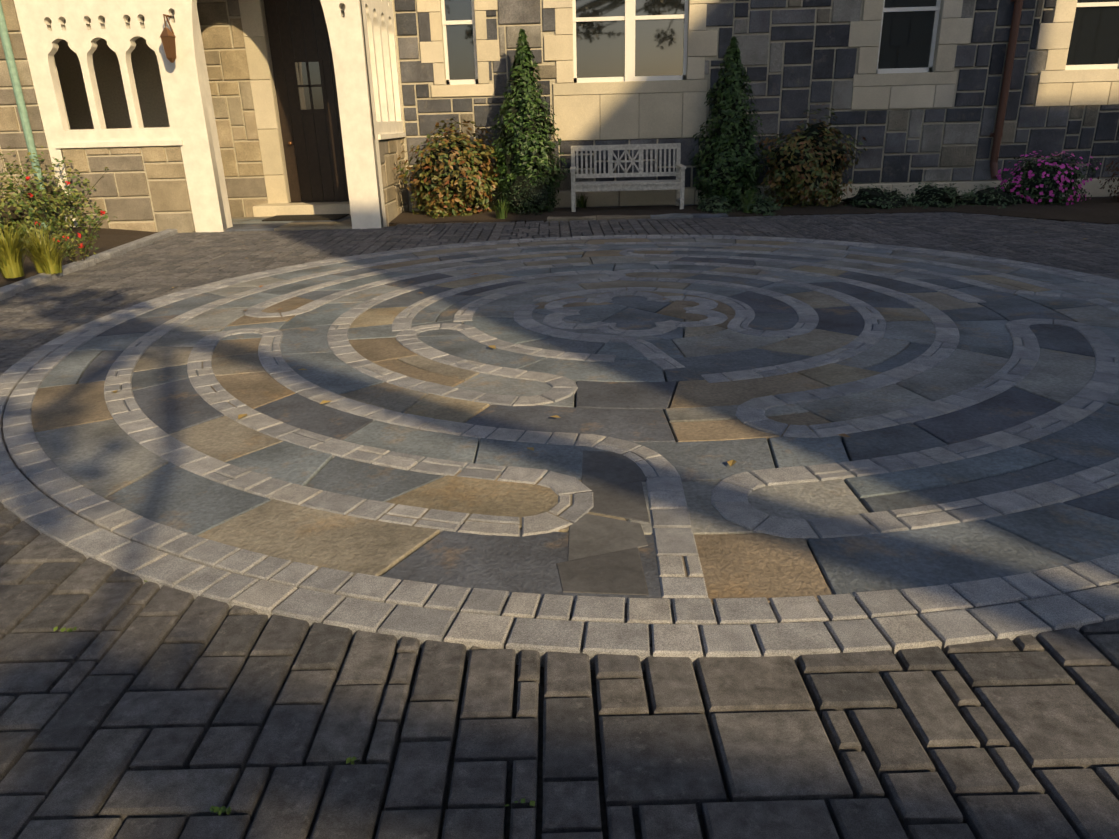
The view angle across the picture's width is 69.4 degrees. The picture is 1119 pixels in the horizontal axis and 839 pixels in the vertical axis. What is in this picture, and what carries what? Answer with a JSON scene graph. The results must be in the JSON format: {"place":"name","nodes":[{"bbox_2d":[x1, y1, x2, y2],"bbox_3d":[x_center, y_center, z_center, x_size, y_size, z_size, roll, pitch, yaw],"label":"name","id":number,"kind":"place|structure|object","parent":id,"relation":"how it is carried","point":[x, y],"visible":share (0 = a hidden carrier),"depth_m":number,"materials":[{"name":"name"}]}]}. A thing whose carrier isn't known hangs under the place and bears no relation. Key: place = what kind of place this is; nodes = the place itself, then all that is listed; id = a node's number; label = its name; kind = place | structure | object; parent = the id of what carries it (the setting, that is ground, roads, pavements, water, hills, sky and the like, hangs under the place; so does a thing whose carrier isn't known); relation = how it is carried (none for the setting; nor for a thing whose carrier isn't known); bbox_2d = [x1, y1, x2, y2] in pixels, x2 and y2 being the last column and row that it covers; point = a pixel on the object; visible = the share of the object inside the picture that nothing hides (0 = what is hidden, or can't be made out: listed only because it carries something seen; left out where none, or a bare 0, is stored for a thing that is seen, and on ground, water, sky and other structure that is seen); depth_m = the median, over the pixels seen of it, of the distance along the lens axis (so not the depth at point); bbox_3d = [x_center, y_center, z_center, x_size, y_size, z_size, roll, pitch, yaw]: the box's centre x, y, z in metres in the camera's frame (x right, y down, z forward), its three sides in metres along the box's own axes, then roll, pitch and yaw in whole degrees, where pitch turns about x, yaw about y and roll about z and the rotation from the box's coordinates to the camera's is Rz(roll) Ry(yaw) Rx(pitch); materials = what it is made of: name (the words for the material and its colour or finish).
{"place":"outdoors","nodes":[
{"label":"outdoors","id":0,"kind":"place"},
{"bbox_2d":[366,211,1072,838],"bbox_3d":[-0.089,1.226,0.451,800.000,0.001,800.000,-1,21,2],"label":"ground","id":1,"kind":"structure","parent":0,"point":[540,791],"depth_m":1.74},
{"bbox_2d":[0,229,177,300],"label":"bed kerb","id":2,"kind":"structure","parent":1,"relation":"on","point":[10,290],"depth_m":7.84,"materials":[{"name":"grey stone"}]},
{"bbox_2d":[23,234,80,273],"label":"yellow grass","id":3,"kind":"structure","parent":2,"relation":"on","point":[53,263],"depth_m":7.24,"materials":[{"name":"yellow plant"}]},
{"bbox_2d":[0,3,406,231],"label":"porch base mortar","id":4,"kind":"object","parent":1,"relation":"on","point":[87,156],"depth_m":10.05,"materials":[{"name":"beige concrete"}]},
{"bbox_2d":[0,0,51,229],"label":"copper pipe","id":5,"kind":"object","parent":4,"relation":"attached to","point":[16,86],"visible":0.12,"depth_m":9.67,"materials":[{"name":"green metal"}]},
{"bbox_2d":[14,0,383,232],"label":"porch arch wall","id":6,"kind":"structure","parent":4,"relation":"attached to","point":[181,75],"depth_m":9.66,"materials":[{"name":"white paint"}]},
{"bbox_2d":[160,14,175,62],"bbox_3d":[-4.538,-4.411,9.357,0.175,0.510,0.249,-12,23,-25],"label":"porch lantern","id":7,"kind":"object","parent":6,"relation":"attached to","point":[167,36],"visible":1,"depth_m":9.31,"materials":[{"name":"orange metal"}]},
{"bbox_2d":[54,4,405,227],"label":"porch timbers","id":8,"kind":"object","parent":6,"relation":"attached to","point":[207,90],"visible":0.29,"depth_m":9.91,"materials":[{"name":"beige wood"}]},
{"bbox_2d":[0,0,409,232],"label":"porch base stones","id":9,"kind":"object","parent":4,"relation":"attached to","point":[169,195],"visible":0.65,"depth_m":10.06,"materials":[{"name":"beige stone"}]},
{"bbox_2d":[360,0,403,139],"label":"porch side panel","id":10,"kind":"object","parent":4,"relation":"attached to","point":[383,54],"visible":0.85,"depth_m":10.51,"materials":[{"name":"white paint"}]},
{"bbox_2d":[224,215,351,231],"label":"porch floor","id":11,"kind":"structure","parent":1,"relation":"on","point":[248,224],"depth_m":10.55,"materials":[{"name":"grey stone"}]},
{"bbox_2d":[262,214,349,220],"bbox_3d":[-3.524,-2.812,11.252,1.050,0.025,0.580,-1,21,2],"label":"door mat","id":12,"kind":"object","parent":11,"relation":"on","point":[313,217],"depth_m":11.15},
{"bbox_2d":[394,117,499,218],"bbox_3d":[-1.436,-3.401,11.005,1.322,1.344,1.253,8,22,23],"label":"shrub","id":13,"kind":"object","parent":1,"relation":"on","point":[456,164],"visible":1,"depth_m":10.76,"materials":[{"name":"green plant"}]},
{"bbox_2d":[0,235,1118,671],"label":"labyrinth border stones","id":14,"kind":"object","parent":1,"relation":"on","point":[942,617],"visible":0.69,"depth_m":2.93,"materials":[{"name":"grey stone"}]},
{"bbox_2d":[0,211,1118,838],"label":"pavers","id":15,"kind":"object","parent":1,"relation":"on","point":[132,707],"visible":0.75,"depth_m":1.82,"materials":[{"name":"grey stone"}]},
{"bbox_2d":[53,580,534,815],"bbox_3d":[0.693,0.350,2.603,9.039,0.017,3.544,-1,21,2],"label":"joint moss","id":16,"kind":"object","parent":15,"relation":"on","point":[219,810],"visible":0.69,"depth_m":1.59,"materials":[{"name":"green plant"}]},
{"bbox_2d":[111,219,1085,466],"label":"fallen leaves","id":17,"kind":"object","parent":15,"relation":"on","point":[731,462],"visible":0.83,"depth_m":3.67,"materials":[{"name":"brown plant"}]},
{"bbox_2d":[0,196,1118,287],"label":"mulch beds","id":18,"kind":"object","parent":1,"relation":"on","point":[1100,210],"visible":0.33,"depth_m":10.44,"materials":[{"name":"brown soil"}]},
{"bbox_2d":[0,217,63,277],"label":"yellow grass","id":19,"kind":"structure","parent":18,"relation":"on","point":[11,257],"depth_m":7.06,"materials":[{"name":"yellow plant"}]},
{"bbox_2d":[8,222,83,272],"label":"yellow grass","id":20,"kind":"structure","parent":18,"relation":"on","point":[36,263],"depth_m":7.27,"materials":[{"name":"plant"}]},
{"bbox_2d":[0,153,99,248],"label":"bush","id":21,"kind":"object","parent":18,"relation":"on","point":[11,212],"visible":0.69,"depth_m":8.67,"materials":[{"name":"green plant"}]},
{"bbox_2d":[0,145,103,232],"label":"bush","id":22,"kind":"object","parent":18,"relation":"on","point":[49,189],"visible":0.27,"depth_m":9.91,"materials":[{"name":"green plant"}]},
{"bbox_2d":[5,162,110,240],"bbox_3d":[-5.614,-2.453,9.091,0.681,0.917,0.975,7,22,21],"label":"rose","id":23,"kind":"object","parent":18,"relation":"on","point":[30,194],"visible":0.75,"depth_m":9.08,"materials":[{"name":"green plant"}]},
{"bbox_2d":[18,206,116,262],"bbox_3d":[-4.718,-1.773,7.810,0.528,0.531,0.789,16,27,39],"label":"rose","id":24,"kind":"object","parent":18,"relation":"on","point":[84,247],"visible":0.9,"depth_m":7.86,"materials":[{"name":"green plant"}]},
{"bbox_2d":[493,198,510,218],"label":"grass tuft","id":25,"kind":"object","parent":18,"relation":"on","point":[501,212],"visible":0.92,"depth_m":10.64,"materials":[{"name":"green plant"}]},
{"bbox_2d":[496,167,557,214],"bbox_3d":[-0.439,-3.103,11.023,0.850,0.674,0.799,-1,21,2],"label":"boxwood","id":26,"kind":"object","parent":18,"relation":"on","point":[521,191],"visible":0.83,"depth_m":10.83,"materials":[{"name":"green plant"}]},
{"bbox_2d":[491,28,569,211],"bbox_3d":[-0.420,-4.039,11.032,1.123,2.365,1.054,6,22,18],"label":"conifer","id":27,"kind":"object","parent":18,"relation":"on","point":[525,139],"visible":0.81,"depth_m":10.88,"materials":[{"name":"green plant"}]},
{"bbox_2d":[576,194,588,207],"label":"grass tuft","id":28,"kind":"object","parent":18,"relation":"on","point":[581,201],"visible":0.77,"depth_m":11.50,"materials":[{"name":"green plant"}]},
{"bbox_2d":[692,189,734,214],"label":"groundcover","id":29,"kind":"object","parent":18,"relation":"on","point":[714,204],"visible":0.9,"depth_m":10.68,"materials":[{"name":"green plant"}]},
{"bbox_2d":[687,36,770,205],"bbox_3d":[2.307,-4.014,11.000,1.107,2.207,1.104,-15,24,-32],"label":"conifer","id":30,"kind":"object","parent":18,"relation":"on","point":[727,158],"visible":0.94,"depth_m":10.85,"materials":[{"name":"green plant"}]},
{"bbox_2d":[738,189,756,212],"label":"grass tuft","id":31,"kind":"object","parent":18,"relation":"on","point":[746,203],"visible":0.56,"depth_m":10.58,"materials":[{"name":"green plant"}]},
{"bbox_2d":[730,192,782,215],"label":"groundcover","id":32,"kind":"object","parent":18,"relation":"on","point":[763,205],"visible":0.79,"depth_m":10.56,"materials":[{"name":"green plant"}]},
{"bbox_2d":[757,104,866,207],"bbox_3d":[3.338,-3.517,10.912,1.419,1.389,1.093,-6,21,-12],"label":"shrub","id":33,"kind":"object","parent":18,"relation":"on","point":[812,158],"visible":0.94,"depth_m":10.71,"materials":[{"name":"green plant"}]},
{"bbox_2d":[834,181,918,212],"bbox_3d":[4.292,-3.023,10.905,1.130,0.392,0.959,-1,21,2],"label":"groundcover","id":34,"kind":"object","parent":18,"relation":"on","point":[876,197],"visible":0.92,"depth_m":10.70,"materials":[{"name":"green plant"}]},
{"bbox_2d":[901,180,973,208],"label":"groundcover","id":35,"kind":"object","parent":18,"relation":"on","point":[935,196],"visible":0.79,"depth_m":10.63,"materials":[{"name":"green plant"}]},
{"bbox_2d":[952,179,1041,208],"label":"groundcover","id":36,"kind":"object","parent":18,"relation":"on","point":[992,196],"visible":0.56,"depth_m":10.48,"materials":[{"name":"green plant"}]},
{"bbox_2d":[995,150,1101,205],"bbox_3d":[6.358,-3.166,10.634,1.244,0.735,1.220,-1,21,2],"label":"azalea","id":37,"kind":"object","parent":18,"relation":"on","point":[1047,180],"visible":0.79,"depth_m":10.36,"materials":[{"name":"purple plant"}]},
{"bbox_2d":[1097,161,1118,201],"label":"red shrub","id":38,"kind":"object","parent":18,"relation":"on","point":[1113,175],"visible":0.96,"depth_m":10.50,"materials":[{"name":"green plant"}]},
{"bbox_2d":[31,238,1118,605],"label":"labyrinth flags","id":39,"kind":"object","parent":1,"relation":"on","point":[691,428],"visible":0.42,"depth_m":3.58},
{"bbox_2d":[50,0,1118,216],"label":"mortar wall","id":40,"kind":"structure","parent":1,"relation":"on","point":[148,83],"depth_m":11.35,"materials":[{"name":"beige concrete"}]},
{"bbox_2d":[197,0,267,216],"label":"porch stones","id":41,"kind":"object","parent":40,"relation":"attached to","point":[234,64],"visible":0.46,"depth_m":11.45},
{"bbox_2d":[253,201,350,216],"bbox_3d":[-3.509,-3.051,11.813,1.750,0.220,0.540,-1,21,2],"label":"doorstep","id":42,"kind":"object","parent":40,"relation":"attached to","point":[303,208],"depth_m":11.56,"materials":[{"name":"beige stone"}]},
{"bbox_2d":[263,0,348,201],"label":"door","id":43,"kind":"structure","parent":40,"relation":"attached to","point":[314,151],"depth_m":11.51,"materials":[{"name":"brown wood"}]},
{"bbox_2d":[238,0,1118,210],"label":"limestone dressings","id":44,"kind":"structure","parent":40,"relation":"attached to","point":[620,111],"depth_m":11.20,"materials":[{"name":"beige stone"}]},
{"bbox_2d":[441,0,1118,84],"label":"window frames","id":45,"kind":"structure","parent":40,"relation":"attached to","point":[629,18],"depth_m":11.09,"materials":[{"name":"white wood"}]},
{"bbox_2d":[444,0,1118,79],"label":"window glass","id":46,"kind":"object","parent":45,"relation":"in","point":[906,39],"depth_m":11.09,"materials":[{"name":"glass"}]},
{"bbox_2d":[989,0,1023,178],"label":"downpipe","id":47,"kind":"object","parent":40,"relation":"attached to","point":[997,134],"visible":0.9,"depth_m":11.03,"materials":[{"name":"brown"}]},
{"bbox_2d":[556,451,649,595],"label":"labyrinth entrance paving","id":48,"kind":"structure","parent":1,"relation":"on","point":[604,556],"depth_m":2.57,"materials":[{"name":"grey stone"}]},
{"bbox_2d":[547,204,727,224],"bbox_3d":[1.024,-2.832,11.116,2.342,0.075,1.402,-1,21,2],"label":"bench pad","id":49,"kind":"object","parent":1,"relation":"on","point":[636,217],"visible":0.23,"depth_m":10.48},
{"bbox_2d":[570,143,685,211],"bbox_3d":[0.921,-3.313,11.083,1.540,0.855,0.680,-1,21,2],"label":"bench","id":50,"kind":"object","parent":49,"relation":"on","point":[678,184],"visible":0.96,"depth_m":11.21,"materials":[{"name":"grey wood"}]},
{"bbox_2d":[394,0,1118,193],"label":"stone wall","id":51,"kind":"structure","parent":0,"point":[754,51],"depth_m":11.24,"materials":[{"name":"grey stone"}]}
]}

